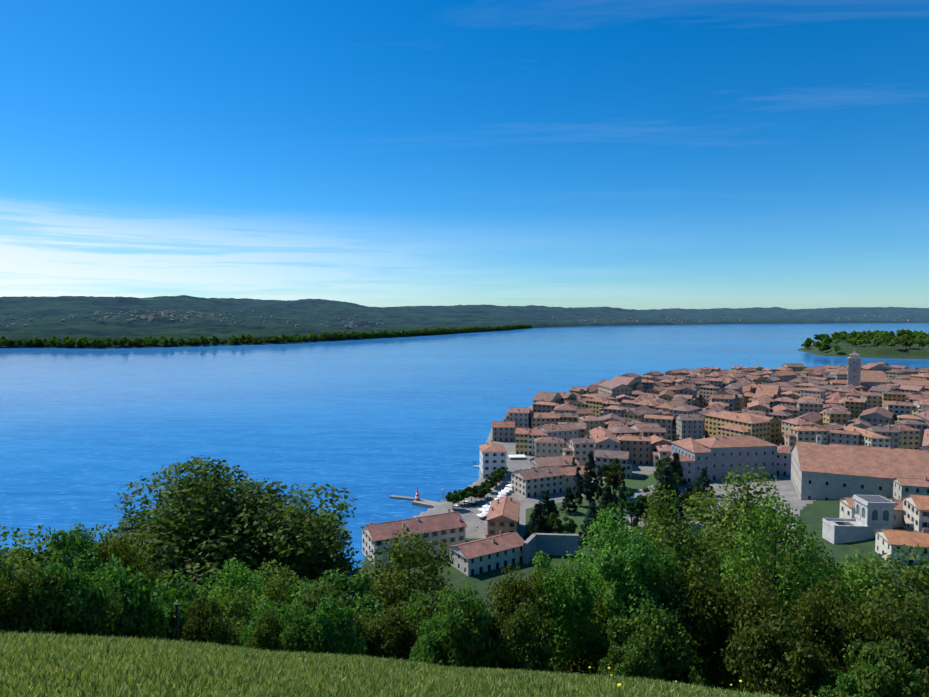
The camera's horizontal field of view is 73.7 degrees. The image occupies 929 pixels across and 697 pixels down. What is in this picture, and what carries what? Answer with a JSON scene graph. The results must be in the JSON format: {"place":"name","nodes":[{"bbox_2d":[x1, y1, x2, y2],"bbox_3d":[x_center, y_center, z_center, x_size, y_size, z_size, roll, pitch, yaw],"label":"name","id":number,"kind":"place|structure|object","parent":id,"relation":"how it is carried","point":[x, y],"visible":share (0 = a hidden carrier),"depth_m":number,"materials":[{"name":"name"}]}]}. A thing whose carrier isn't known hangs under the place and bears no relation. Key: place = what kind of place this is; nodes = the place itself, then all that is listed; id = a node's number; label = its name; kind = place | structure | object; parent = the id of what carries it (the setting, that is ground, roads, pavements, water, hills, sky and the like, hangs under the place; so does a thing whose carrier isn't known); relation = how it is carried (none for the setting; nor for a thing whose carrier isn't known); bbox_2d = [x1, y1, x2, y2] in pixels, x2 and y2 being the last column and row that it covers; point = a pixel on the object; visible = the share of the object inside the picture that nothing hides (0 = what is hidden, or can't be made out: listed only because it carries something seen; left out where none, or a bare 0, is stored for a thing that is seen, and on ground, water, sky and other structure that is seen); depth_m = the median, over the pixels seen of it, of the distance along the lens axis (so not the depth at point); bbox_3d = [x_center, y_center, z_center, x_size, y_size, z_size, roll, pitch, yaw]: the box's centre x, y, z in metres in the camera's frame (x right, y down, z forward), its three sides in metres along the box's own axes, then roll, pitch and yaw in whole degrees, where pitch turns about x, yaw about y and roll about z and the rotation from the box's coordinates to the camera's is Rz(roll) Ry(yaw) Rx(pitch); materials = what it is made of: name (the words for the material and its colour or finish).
{"place":"outdoors","nodes":[
{"label":"outdoors","id":0,"kind":"place"},
{"bbox_2d":[0,323,928,571],"bbox_3d":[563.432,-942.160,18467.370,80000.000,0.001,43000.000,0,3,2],"label":"sea","id":1,"kind":"structure","parent":0,"point":[372,426],"depth_m":624.23,"materials":[{"name":"blue liquid"}]},
{"bbox_2d":[0,295,928,696],"bbox_3d":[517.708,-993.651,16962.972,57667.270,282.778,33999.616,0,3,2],"label":"terrain","id":2,"kind":"structure","parent":0,"point":[54,311],"depth_m":3400.39,"materials":[{"name":"green plant"}]},
{"bbox_2d":[0,555,32,586],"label":"bush","id":3,"kind":"object","parent":2,"relation":"on","point":[2,574],"visible":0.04,"depth_m":13.62,"materials":[{"name":"green plant"}]},
{"bbox_2d":[0,559,33,585],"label":"bush","id":4,"kind":"object","parent":2,"relation":"on","point":[5,564],"visible":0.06,"depth_m":13.99,"materials":[{"name":"green plant"}]},
{"bbox_2d":[0,524,37,553],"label":"tree","id":5,"kind":"object","parent":2,"relation":"on","point":[5,534],"visible":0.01,"depth_m":26.68,"materials":[{"name":"green plant"}]},
{"bbox_2d":[0,571,52,633],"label":"bush","id":6,"kind":"object","parent":2,"relation":"on","point":[23,614],"visible":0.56,"depth_m":10.53,"materials":[{"name":"green plant"}]},
{"bbox_2d":[0,524,72,575],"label":"tree","id":7,"kind":"object","parent":2,"relation":"on","point":[27,558],"visible":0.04,"depth_m":16.06,"materials":[{"name":"green plant"}]},
{"bbox_2d":[0,563,74,633],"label":"bush","id":8,"kind":"object","parent":2,"relation":"on","point":[54,604],"visible":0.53,"depth_m":10.65,"materials":[{"name":"green plant"}]},
{"bbox_2d":[16,559,112,634],"bbox_3d":[-7.287,4.815,11.089,1.542,2.279,1.491,0,3,-1],"label":"bush","id":9,"kind":"object","parent":2,"relation":"on","point":[77,602],"visible":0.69,"depth_m":10.90,"materials":[{"name":"green plant"}]},
{"bbox_2d":[40,523,105,585],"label":"tree","id":10,"kind":"object","parent":2,"relation":"on","point":[80,556],"visible":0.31,"depth_m":13.30,"materials":[{"name":"green plant"}]},
{"bbox_2d":[49,588,124,637],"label":"bush","id":11,"kind":"object","parent":2,"relation":"on","point":[92,623],"visible":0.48,"depth_m":11.20,"materials":[{"name":"green plant"}]},
{"bbox_2d":[82,523,160,637],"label":"tree","id":12,"kind":"object","parent":2,"relation":"on","point":[108,550],"visible":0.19,"depth_m":14.01,"materials":[{"name":"green plant"}]},
{"bbox_2d":[80,554,175,640],"bbox_3d":[-6.968,5.476,12.537,2.022,2.776,1.956,3,4,44],"label":"bush","id":13,"kind":"object","parent":2,"relation":"on","point":[143,605],"visible":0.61,"depth_m":12.27,"materials":[{"name":"green plant"}]},
{"bbox_2d":[118,548,164,639],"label":"tree","id":14,"kind":"object","parent":2,"relation":"on","point":[143,568],"visible":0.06,"depth_m":13.83,"materials":[{"name":"green plant"}]},
{"bbox_2d":[168,603,183,640],"bbox_3d":[0.359,9.171,16.427,25.964,7.026,6.686,0,3,2],"label":"fence wire on posts","id":15,"kind":"object","parent":2,"relation":"on","point":[176,610],"visible":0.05,"depth_m":14.16,"materials":[{"name":"wood"}]},
{"bbox_2d":[158,568,220,640],"bbox_3d":[-7.313,7.101,15.270,2.843,3.312,2.750,2,4,29],"label":"bush","id":16,"kind":"object","parent":2,"relation":"on","point":[186,601],"visible":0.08,"depth_m":15.21,"materials":[{"name":"green plant"}]},
{"bbox_2d":[182,591,239,646],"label":"bush","id":17,"kind":"object","parent":2,"relation":"on","point":[204,624],"visible":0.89,"depth_m":12.10,"materials":[{"name":"green plant"}]},
{"bbox_2d":[94,455,363,599],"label":"tree","id":18,"kind":"object","parent":2,"relation":"on","point":[201,530],"visible":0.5,"depth_m":46.66,"materials":[{"name":"green plant"}]},
{"bbox_2d":[201,557,265,605],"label":"bush","id":19,"kind":"object","parent":2,"relation":"on","point":[233,576],"visible":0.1,"depth_m":22.42,"materials":[{"name":"green plant"}]},
{"bbox_2d":[208,581,261,634],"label":"bush","id":20,"kind":"object","parent":2,"relation":"on","point":[231,609],"visible":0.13,"depth_m":20.20,"materials":[{"name":"green plant"}]},
{"bbox_2d":[225,616,252,646],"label":"bush","id":21,"kind":"object","parent":2,"relation":"on","point":[236,641],"visible":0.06,"depth_m":16.50,"materials":[{"name":"green plant"}]},
{"bbox_2d":[220,575,292,616],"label":"bush","id":22,"kind":"object","parent":2,"relation":"on","point":[270,593],"visible":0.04,"depth_m":22.25,"materials":[{"name":"green plant"}]},
{"bbox_2d":[239,597,289,646],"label":"bush","id":23,"kind":"object","parent":2,"relation":"on","point":[282,610],"visible":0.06,"depth_m":14.12,"materials":[{"name":"green plant"}]},
{"bbox_2d":[244,605,286,651],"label":"bush","id":24,"kind":"object","parent":2,"relation":"on","point":[266,630],"visible":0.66,"depth_m":12.93,"materials":[{"name":"green plant"}]},
{"bbox_2d":[234,559,317,605],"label":"bush","id":25,"kind":"object","parent":2,"relation":"on","point":[293,581],"visible":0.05,"depth_m":29.29,"materials":[{"name":"green plant"}]},
{"bbox_2d":[276,598,330,653],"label":"bush","id":26,"kind":"object","parent":2,"relation":"on","point":[293,635],"visible":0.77,"depth_m":12.53,"materials":[{"name":"green plant"}]},
{"bbox_2d":[290,576,368,652],"bbox_3d":[-3.239,6.749,14.457,2.161,2.961,2.234,-1,3,-15],"label":"bush","id":27,"kind":"object","parent":2,"relation":"on","point":[358,627],"visible":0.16,"depth_m":14.25,"materials":[{"name":"green plant"}]},
{"bbox_2d":[303,591,369,656],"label":"bush","id":28,"kind":"object","parent":2,"relation":"on","point":[325,619],"visible":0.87,"depth_m":12.83,"materials":[{"name":"green plant"}]},
{"bbox_2d":[290,568,384,620],"bbox_3d":[-4.274,10.549,21.699,3.008,6.048,4.055,-8,8,-68],"label":"bush","id":29,"kind":"object","parent":2,"relation":"on","point":[366,602],"visible":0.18,"depth_m":21.10,"materials":[{"name":"green plant"}]},
{"bbox_2d":[360,609,380,627],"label":"bush","id":30,"kind":"object","parent":2,"relation":"on","point":[369,617],"visible":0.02,"depth_m":18.44,"materials":[{"name":"green plant"}]},
{"bbox_2d":[368,608,398,652],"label":"bush","id":31,"kind":"object","parent":2,"relation":"on","point":[373,623],"visible":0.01,"depth_m":16.32,"materials":[{"name":"green plant"}]},
{"bbox_2d":[361,605,416,659],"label":"bush","id":32,"kind":"object","parent":2,"relation":"on","point":[391,636],"visible":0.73,"depth_m":13.75,"materials":[{"name":"green plant"}]},
{"bbox_2d":[0,629,793,696],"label":"lawn grass","id":33,"kind":"structure","parent":2,"relation":"on","point":[33,663],"depth_m":6.50,"materials":[{"name":"green plant"}]},
{"bbox_2d":[384,600,409,617],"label":"bush","id":34,"kind":"object","parent":2,"relation":"on","point":[405,603],"visible":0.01,"depth_m":22.91,"materials":[{"name":"green plant"}]},
{"bbox_2d":[347,527,454,617],"bbox_3d":[-2.916,16.342,33.911,7.962,13.487,8.305,0,3,3],"label":"tree","id":35,"kind":"object","parent":2,"relation":"on","point":[391,589],"visible":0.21,"depth_m":33.20,"materials":[{"name":"green plant"}]},
{"bbox_2d":[383,590,437,659],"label":"bush","id":36,"kind":"object","parent":2,"relation":"on","point":[415,615],"visible":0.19,"depth_m":15.35,"materials":[{"name":"green plant"}]},
{"bbox_2d":[408,597,451,659],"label":"bush","id":37,"kind":"object","parent":2,"relation":"on","point":[429,610],"visible":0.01,"depth_m":15.12,"materials":[{"name":"green plant"}]},
{"bbox_2d":[409,612,456,666],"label":"bush","id":38,"kind":"object","parent":2,"relation":"on","point":[425,638],"visible":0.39,"depth_m":12.95,"materials":[{"name":"green plant"}]},
{"bbox_2d":[428,585,458,599],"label":"bush","id":39,"kind":"object","parent":2,"relation":"on","point":[441,597],"depth_m":28.73,"materials":[{"name":"green plant"}]},
{"bbox_2d":[445,491,462,509],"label":"promenade tree","id":40,"kind":"object","parent":2,"relation":"on","point":[454,498],"visible":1,"depth_m":274.55,"materials":[{"name":"green plant"}]},
{"bbox_2d":[2,310,908,327],"bbox_3d":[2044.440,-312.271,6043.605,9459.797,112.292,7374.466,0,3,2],"label":"village houses","id":41,"kind":"structure","parent":2,"relation":"on","point":[151,318],"depth_m":3715.62,"materials":[{"name":"tile"}]},
{"bbox_2d":[414,582,501,668],"bbox_3d":[-0.050,6.177,13.049,1.726,2.638,1.785,1,3,13],"label":"bush","id":42,"kind":"object","parent":2,"relation":"on","point":[450,626],"visible":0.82,"depth_m":12.68,"materials":[{"name":"green plant"}]},
{"bbox_2d":[458,488,469,501],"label":"promenade tree","id":43,"kind":"object","parent":2,"relation":"on","point":[465,491],"visible":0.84,"depth_m":282.75,"materials":[{"name":"green plant"}]},
{"bbox_2d":[439,606,490,667],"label":"bush","id":44,"kind":"object","parent":2,"relation":"on","point":[459,642],"visible":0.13,"depth_m":12.59,"materials":[{"name":"green plant"}]},
{"bbox_2d":[467,488,484,498],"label":"promenade tree","id":45,"kind":"object","parent":2,"relation":"on","point":[478,494],"visible":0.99,"depth_m":282.24,"materials":[{"name":"green plant"}]},
{"bbox_2d":[390,454,577,563],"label":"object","id":46,"kind":"object","parent":2,"relation":"on","point":[552,544],"visible":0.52,"depth_m":223.92,"materials":[{"name":"concrete"}]},
{"bbox_2d":[476,482,491,497],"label":"promenade tree","id":47,"kind":"object","parent":2,"relation":"on","point":[485,485],"visible":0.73,"depth_m":292.02,"materials":[{"name":"green plant"}]},
{"bbox_2d":[461,598,522,669],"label":"bush","id":48,"kind":"object","parent":2,"relation":"on","point":[494,619],"visible":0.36,"depth_m":12.78,"materials":[{"name":"green plant"}]},
{"bbox_2d":[483,620,520,669],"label":"bush","id":49,"kind":"object","parent":2,"relation":"on","point":[498,645],"visible":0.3,"depth_m":12.89,"materials":[{"name":"green plant"}]},
{"bbox_2d":[485,564,554,650],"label":"tree","id":50,"kind":"object","parent":2,"relation":"on","point":[512,592],"visible":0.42,"depth_m":14.77,"materials":[{"name":"green plant"}]},
{"bbox_2d":[494,597,565,672],"bbox_3d":[1.347,6.385,13.094,1.508,2.230,1.459,0,3,3],"label":"bush","id":51,"kind":"object","parent":2,"relation":"on","point":[521,633],"visible":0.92,"depth_m":12.82,"materials":[{"name":"green plant"}]},
{"bbox_2d":[522,550,608,672],"bbox_3d":[2.313,6.876,14.809,2.194,4.095,1.826,2,4,37],"label":"tree","id":52,"kind":"object","parent":2,"relation":"on","point":[570,599],"visible":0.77,"depth_m":14.54,"materials":[{"name":"green plant"}]},
{"bbox_2d":[562,596,605,675],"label":"bush","id":53,"kind":"object","parent":2,"relation":"on","point":[580,666],"visible":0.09,"depth_m":15.83,"materials":[{"name":"green plant"}]},
{"bbox_2d":[596,579,620,641],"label":"tree","id":54,"kind":"object","parent":2,"relation":"on","point":[605,622],"visible":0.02,"depth_m":16.20,"materials":[{"name":"green plant"}]},
{"bbox_2d":[570,507,676,601],"bbox_3d":[5.960,11.585,24.488,4.990,10.697,4.784,3,4,43],"label":"tree","id":55,"kind":"object","parent":2,"relation":"on","point":[617,537],"visible":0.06,"depth_m":24.44,"materials":[{"name":"green plant"}]},
{"bbox_2d":[597,636,660,679],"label":"bush","id":56,"kind":"object","parent":2,"relation":"on","point":[642,662],"visible":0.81,"depth_m":12.80,"materials":[{"name":"green plant"}]},
{"bbox_2d":[593,530,680,633],"bbox_3d":[4.354,6.820,14.881,2.327,4.812,1.726,-1,3,-24],"label":"tree","id":57,"kind":"object","parent":2,"relation":"on","point":[632,587],"visible":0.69,"depth_m":14.73,"materials":[{"name":"green plant"}]},
{"bbox_2d":[588,598,697,680],"bbox_3d":[4.037,7.007,13.771,2.354,3.119,2.277,0,3,5],"label":"bush","id":58,"kind":"object","parent":2,"relation":"on","point":[665,637],"visible":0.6,"depth_m":13.55,"materials":[{"name":"green plant"}]},
{"bbox_2d":[361,348,928,575],"bbox_3d":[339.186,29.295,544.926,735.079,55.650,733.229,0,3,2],"label":"town buildings","id":59,"kind":"structure","parent":2,"relation":"on","point":[847,440],"depth_m":370.61,"materials":[{"name":"tile"}]},
{"bbox_2d":[647,465,689,525],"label":"cedar tree","id":60,"kind":"object","parent":2,"relation":"on","point":[667,476],"visible":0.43,"depth_m":250.16,"materials":[{"name":"green plant"}]},
{"bbox_2d":[621,483,735,612],"bbox_3d":[10.961,15.803,32.758,8.283,17.234,7.197,-3,4,-41],"label":"tree","id":61,"kind":"object","parent":2,"relation":"on","point":[663,539],"visible":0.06,"depth_m":32.54,"materials":[{"name":"green plant"}]},
{"bbox_2d":[664,671,698,685],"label":"bush","id":62,"kind":"object","parent":2,"relation":"on","point":[674,678],"visible":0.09,"depth_m":14.46,"materials":[{"name":"green plant"}]},
{"bbox_2d":[677,486,706,509],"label":"park tree","id":63,"kind":"object","parent":2,"relation":"on","point":[686,495],"visible":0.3,"depth_m":258.36,"materials":[{"name":"green plant"}]},
{"bbox_2d":[650,547,745,690],"bbox_3d":[5.285,7.230,14.982,2.208,4.641,2.652,-1,3,-9],"label":"tree","id":64,"kind":"object","parent":2,"relation":"on","point":[697,602],"visible":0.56,"depth_m":14.46,"materials":[{"name":"green plant"}]},
{"bbox_2d":[688,634,743,691],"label":"bush","id":65,"kind":"object","parent":2,"relation":"on","point":[705,682],"visible":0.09,"depth_m":16.40,"materials":[{"name":"green plant"}]},
{"bbox_2d":[669,465,795,577],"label":"tree","id":66,"kind":"object","parent":2,"relation":"on","point":[734,506],"visible":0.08,"depth_m":44.67,"materials":[{"name":"green plant"}]},
{"bbox_2d":[701,564,797,691],"bbox_3d":[6.591,7.255,14.465,2.496,4.368,2.078,-3,4,-44],"label":"tree","id":67,"kind":"object","parent":2,"relation":"on","point":[753,608],"visible":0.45,"depth_m":14.09,"materials":[{"name":"green plant"}]},
{"bbox_2d":[721,608,821,696],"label":"bush","id":68,"kind":"object","parent":2,"relation":"on","point":[756,648],"visible":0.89,"depth_m":12.28,"materials":[{"name":"green plant"}]},
{"bbox_2d":[719,494,842,621],"bbox_3d":[9.750,9.104,19.219,3.732,9.302,3.578,0,3,5],"label":"tree","id":69,"kind":"object","parent":2,"relation":"on","point":[794,582],"visible":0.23,"depth_m":19.00,"materials":[{"name":"green plant"}]},
{"bbox_2d":[776,644,841,696],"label":"bush","id":70,"kind":"object","parent":2,"relation":"on","point":[820,677],"visible":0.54,"depth_m":11.96,"materials":[{"name":"green plant"}]},
{"bbox_2d":[768,535,875,612],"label":"tree","id":71,"kind":"object","parent":2,"relation":"on","point":[850,605],"visible":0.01,"depth_m":20.51,"materials":[{"name":"green plant"}]},
{"bbox_2d":[784,576,861,674],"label":"tree","id":72,"kind":"object","parent":2,"relation":"on","point":[822,621],"visible":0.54,"depth_m":13.41,"materials":[{"name":"green plant"}]},
{"bbox_2d":[817,660,897,696],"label":"bush","id":73,"kind":"object","parent":2,"relation":"on","point":[842,677],"visible":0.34,"depth_m":11.07,"materials":[{"name":"green plant"}]},
{"bbox_2d":[828,549,905,628],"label":"tree","id":74,"kind":"object","parent":2,"relation":"on","point":[850,571],"visible":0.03,"depth_m":22.76,"materials":[{"name":"green plant"}]},
{"bbox_2d":[835,637,925,696],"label":"bush","id":75,"kind":"object","parent":2,"relation":"on","point":[892,672],"visible":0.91,"depth_m":10.77,"materials":[{"name":"green plant"}]},
{"bbox_2d":[840,588,928,673],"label":"tree","id":76,"kind":"object","parent":2,"relation":"on","point":[878,625],"visible":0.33,"depth_m":13.12,"materials":[{"name":"green plant"}]},
{"bbox_2d":[850,544,928,633],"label":"tree","id":77,"kind":"object","parent":2,"relation":"on","point":[919,581],"visible":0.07,"depth_m":21.85,"materials":[{"name":"green plant"}]},
{"bbox_2d":[911,665,928,696],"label":"bush","id":78,"kind":"object","parent":2,"relation":"on","point":[925,677],"visible":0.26,"depth_m":12.19,"materials":[{"name":"green plant"}]},
{"bbox_2d":[0,0,928,309],"label":"sky","id":79,"kind":"structure","parent":0,"point":[624,154],"materials":[{"name":"blue"}]},
{"bbox_2d":[525,474,658,547],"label":"park lawn","id":80,"kind":"structure","parent":0,"point":[633,484],"depth_m":278.53,"materials":[{"name":"green plant"}]},
{"bbox_2d":[523,503,550,540],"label":"park tree","id":81,"kind":"object","parent":80,"relation":"on","point":[536,517],"visible":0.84,"depth_m":232.62,"materials":[{"name":"green plant"}]},
{"bbox_2d":[532,491,559,532],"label":"park tree","id":82,"kind":"object","parent":80,"relation":"on","point":[547,504],"visible":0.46,"depth_m":245.08,"materials":[{"name":"green plant"}]},
{"bbox_2d":[539,512,562,533],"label":"park tree","id":83,"kind":"object","parent":80,"relation":"on","point":[553,524],"visible":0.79,"depth_m":234.20,"materials":[{"name":"green plant"}]},
{"bbox_2d":[559,487,577,513],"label":"park tree","id":84,"kind":"object","parent":80,"relation":"on","point":[569,496],"visible":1,"depth_m":270.26,"materials":[{"name":"green plant"}]},
{"bbox_2d":[558,516,578,533],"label":"park tree","id":85,"kind":"object","parent":80,"relation":"on","point":[571,526],"visible":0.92,"depth_m":236.28,"materials":[{"name":"green plant"}]},
{"bbox_2d":[573,466,583,505],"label":"cypress tree","id":86,"kind":"object","parent":80,"relation":"on","point":[577,494],"visible":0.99,"depth_m":279.69,"materials":[{"name":"green plant"}]},
{"bbox_2d":[582,452,598,503],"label":"cypress tree","id":87,"kind":"object","parent":80,"relation":"on","point":[589,476],"visible":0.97,"depth_m":275.84,"materials":[{"name":"green plant"}]},
{"bbox_2d":[578,501,606,543],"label":"park tree","id":88,"kind":"object","parent":80,"relation":"on","point":[591,512],"visible":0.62,"depth_m":234.60,"materials":[{"name":"green plant"}]},
{"bbox_2d":[595,467,603,501],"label":"cypress tree","id":89,"kind":"object","parent":80,"relation":"on","point":[599,489],"visible":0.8,"depth_m":285.90,"materials":[{"name":"green plant"}]},
{"bbox_2d":[596,485,616,517],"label":"park tree","id":90,"kind":"object","parent":80,"relation":"on","point":[607,495],"visible":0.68,"depth_m":259.11,"materials":[{"name":"green plant"}]},
{"bbox_2d":[599,501,624,527],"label":"park tree","id":91,"kind":"object","parent":80,"relation":"on","point":[611,505],"visible":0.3,"depth_m":240.94,"materials":[{"name":"green plant"}]},
{"bbox_2d":[601,457,626,477],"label":"park tree","id":92,"kind":"object","parent":80,"relation":"on","point":[605,467],"visible":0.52,"depth_m":308.19,"materials":[{"name":"green plant"}]},
{"bbox_2d":[604,464,625,493],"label":"park tree","id":93,"kind":"object","parent":80,"relation":"on","point":[613,479],"visible":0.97,"depth_m":292.36,"materials":[{"name":"green plant"}]},
{"bbox_2d":[618,480,626,507],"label":"park tree","id":94,"kind":"object","parent":80,"relation":"on","point":[621,494],"visible":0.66,"depth_m":271.63,"materials":[{"name":"green plant"}]},
{"bbox_2d":[616,488,645,527],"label":"park tree","id":95,"kind":"object","parent":80,"relation":"on","point":[631,506],"visible":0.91,"depth_m":250.96,"materials":[{"name":"green plant"}]},
{"bbox_2d":[632,512,638,532],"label":"park tree","id":96,"kind":"object","parent":80,"relation":"on","point":[635,520],"visible":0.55,"depth_m":238.78,"materials":[{"name":"green plant"}]},
{"bbox_2d":[637,486,655,503],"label":"park tree","id":97,"kind":"object","parent":80,"relation":"on","point":[645,490],"visible":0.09,"depth_m":265.44,"materials":[{"name":"green plant"}]},
{"bbox_2d":[638,503,655,528],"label":"park tree","id":98,"kind":"object","parent":80,"relation":"on","point":[644,506],"visible":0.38,"depth_m":248.25,"materials":[{"name":"green plant"}]},
{"bbox_2d":[653,461,673,478],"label":"park tree","id":99,"kind":"object","parent":80,"relation":"on","point":[656,473],"visible":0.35,"depth_m":307.56,"materials":[{"name":"green plant"}]},
{"bbox_2d":[657,456,676,470],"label":"park tree","id":100,"kind":"object","parent":80,"relation":"on","point":[667,459],"visible":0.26,"depth_m":314.90,"materials":[{"name":"green plant"}]},
{"bbox_2d":[673,472,682,486],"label":"park tree","id":101,"kind":"object","parent":80,"relation":"on","point":[678,480],"visible":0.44,"depth_m":299.48,"materials":[{"name":"green plant"}]},
{"bbox_2d":[669,452,687,484],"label":"park tree","id":102,"kind":"object","parent":80,"relation":"on","point":[676,459],"visible":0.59,"depth_m":314.06,"materials":[{"name":"green plant"}]},
{"bbox_2d":[674,479,684,515],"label":"park tree","id":103,"kind":"object","parent":80,"relation":"on","point":[680,507],"visible":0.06,"depth_m":265.38,"materials":[{"name":"green plant"}]},
{"bbox_2d":[696,468,714,496],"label":"park tree","id":104,"kind":"object","parent":80,"relation":"on","point":[704,480],"visible":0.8,"depth_m":291.26,"materials":[{"name":"green plant"}]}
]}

